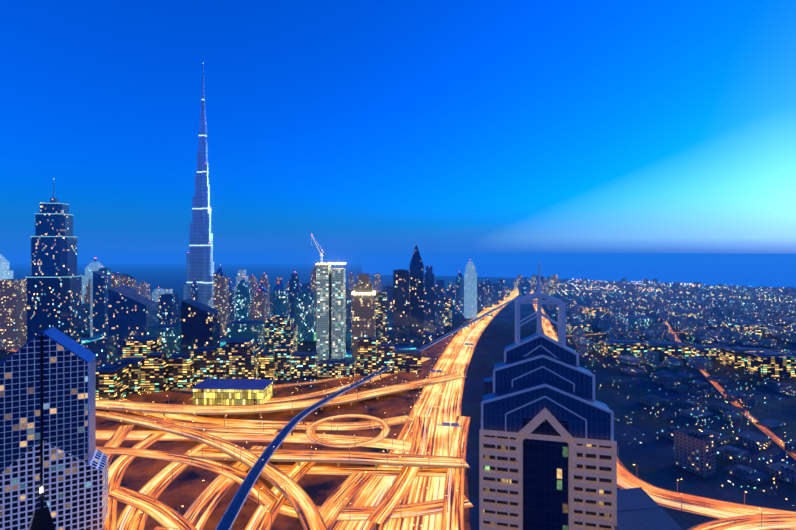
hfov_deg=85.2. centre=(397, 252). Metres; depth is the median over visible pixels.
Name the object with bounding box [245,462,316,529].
ramp
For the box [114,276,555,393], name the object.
warm towers
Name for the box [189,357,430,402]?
ramp
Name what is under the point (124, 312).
glass towers
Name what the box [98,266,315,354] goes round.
cyan towers
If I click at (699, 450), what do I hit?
district houses
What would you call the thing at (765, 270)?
sea
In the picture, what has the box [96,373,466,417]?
road
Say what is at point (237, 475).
ramp
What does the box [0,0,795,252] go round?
sky
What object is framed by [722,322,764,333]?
block
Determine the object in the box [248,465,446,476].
crossing road
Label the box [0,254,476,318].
white towers
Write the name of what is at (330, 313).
construction towers
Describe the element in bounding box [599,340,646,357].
block
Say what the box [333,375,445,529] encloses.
road
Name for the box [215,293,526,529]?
metro viaduct
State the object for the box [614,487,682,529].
roof
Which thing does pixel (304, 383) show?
street
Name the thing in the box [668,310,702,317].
block
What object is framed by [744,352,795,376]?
block
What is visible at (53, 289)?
stepped tower
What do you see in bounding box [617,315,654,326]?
block
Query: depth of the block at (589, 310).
1482.59 m
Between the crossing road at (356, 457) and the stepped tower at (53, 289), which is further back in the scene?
the stepped tower at (53, 289)
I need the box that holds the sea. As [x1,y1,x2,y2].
[361,254,795,287]
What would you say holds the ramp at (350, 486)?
on the ground at (651, 455)
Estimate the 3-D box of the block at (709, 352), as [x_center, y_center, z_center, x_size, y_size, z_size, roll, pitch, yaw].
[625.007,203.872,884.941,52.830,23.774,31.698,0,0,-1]
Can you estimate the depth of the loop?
517.30 m
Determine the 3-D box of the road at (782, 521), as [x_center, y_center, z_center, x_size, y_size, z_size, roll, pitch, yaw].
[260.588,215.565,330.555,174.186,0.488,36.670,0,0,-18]
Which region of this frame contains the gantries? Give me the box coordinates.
[428,315,493,431]
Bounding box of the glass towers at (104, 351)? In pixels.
[80,266,491,367]
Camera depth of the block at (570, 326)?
1155.89 m
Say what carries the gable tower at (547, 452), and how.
on the ground at (651, 455)
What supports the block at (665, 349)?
on the ground at (651, 455)
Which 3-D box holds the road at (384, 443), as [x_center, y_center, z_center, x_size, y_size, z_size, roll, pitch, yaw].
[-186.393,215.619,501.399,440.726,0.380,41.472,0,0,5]
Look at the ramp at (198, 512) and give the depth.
378.75 m
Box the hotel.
[0,327,107,529]
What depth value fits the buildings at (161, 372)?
680.35 m
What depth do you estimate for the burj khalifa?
1383.14 m
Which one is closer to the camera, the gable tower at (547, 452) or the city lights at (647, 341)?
the gable tower at (547, 452)
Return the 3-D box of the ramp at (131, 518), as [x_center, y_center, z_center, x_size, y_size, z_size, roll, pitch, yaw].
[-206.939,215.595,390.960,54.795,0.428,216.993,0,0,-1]
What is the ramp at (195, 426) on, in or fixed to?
on the ground at (651, 455)
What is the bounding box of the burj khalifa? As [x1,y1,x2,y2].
[183,70,214,305]
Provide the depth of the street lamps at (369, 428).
493.96 m
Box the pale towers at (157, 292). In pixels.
[90,270,247,336]
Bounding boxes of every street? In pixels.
[172,369,376,391]
[566,332,686,336]
[653,296,795,459]
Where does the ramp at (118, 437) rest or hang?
on the ground at (651, 455)
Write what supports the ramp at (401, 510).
on the ground at (651, 455)
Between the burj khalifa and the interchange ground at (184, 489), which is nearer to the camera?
the interchange ground at (184, 489)
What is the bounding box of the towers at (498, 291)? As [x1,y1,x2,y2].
[81,276,543,336]
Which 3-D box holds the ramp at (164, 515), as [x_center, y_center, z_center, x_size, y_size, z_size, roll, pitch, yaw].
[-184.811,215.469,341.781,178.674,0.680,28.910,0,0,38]
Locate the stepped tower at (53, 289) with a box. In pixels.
[26,178,80,343]
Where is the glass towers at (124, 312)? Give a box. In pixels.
[93,266,463,360]
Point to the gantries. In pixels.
(451, 424)
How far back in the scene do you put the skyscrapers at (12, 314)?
976.22 m
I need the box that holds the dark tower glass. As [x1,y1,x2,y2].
[181,245,423,352]
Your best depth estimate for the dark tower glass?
924.66 m
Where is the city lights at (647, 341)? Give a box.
[5,279,794,499]
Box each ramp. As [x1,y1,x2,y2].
[96,411,277,434]
[96,446,279,506]
[97,411,327,529]
[100,425,134,529]
[105,433,166,529]
[108,486,196,529]
[114,443,212,529]
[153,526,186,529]
[183,446,266,529]
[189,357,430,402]
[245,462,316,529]
[248,491,473,520]
[319,472,371,529]
[366,416,429,524]
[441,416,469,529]
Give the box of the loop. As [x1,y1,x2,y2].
[306,414,390,447]
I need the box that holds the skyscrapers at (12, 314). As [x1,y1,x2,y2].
[0,267,557,366]
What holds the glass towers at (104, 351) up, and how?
on the ground at (651, 455)
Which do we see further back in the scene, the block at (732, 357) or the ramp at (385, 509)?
the block at (732, 357)
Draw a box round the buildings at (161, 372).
[96,337,420,400]
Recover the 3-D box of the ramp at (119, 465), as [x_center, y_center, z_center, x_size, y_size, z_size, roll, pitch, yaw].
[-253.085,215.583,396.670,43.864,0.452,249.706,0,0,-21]
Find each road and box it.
[96,373,466,417]
[187,448,469,469]
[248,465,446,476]
[333,375,445,529]
[530,290,795,529]
[688,513,795,529]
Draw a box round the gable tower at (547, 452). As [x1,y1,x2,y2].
[479,261,616,529]
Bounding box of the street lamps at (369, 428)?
[100,290,761,529]
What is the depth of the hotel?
318.54 m
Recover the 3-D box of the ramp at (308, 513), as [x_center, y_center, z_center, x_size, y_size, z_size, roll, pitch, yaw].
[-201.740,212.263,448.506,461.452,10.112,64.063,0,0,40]
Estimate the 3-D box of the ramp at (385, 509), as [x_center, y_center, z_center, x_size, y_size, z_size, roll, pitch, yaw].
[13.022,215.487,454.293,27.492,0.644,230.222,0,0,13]
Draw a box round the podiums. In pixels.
[81,331,415,356]
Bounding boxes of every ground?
[0,253,795,529]
[96,334,469,529]
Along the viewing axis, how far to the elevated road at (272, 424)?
548.15 m
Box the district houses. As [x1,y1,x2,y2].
[532,275,795,484]
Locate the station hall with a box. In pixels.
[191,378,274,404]
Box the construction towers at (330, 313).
[316,262,345,362]
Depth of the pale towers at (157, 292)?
1156.12 m
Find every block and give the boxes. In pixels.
[566,322,589,332]
[582,306,608,314]
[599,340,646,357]
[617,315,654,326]
[644,341,690,358]
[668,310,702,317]
[691,345,719,359]
[720,347,764,367]
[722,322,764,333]
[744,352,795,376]

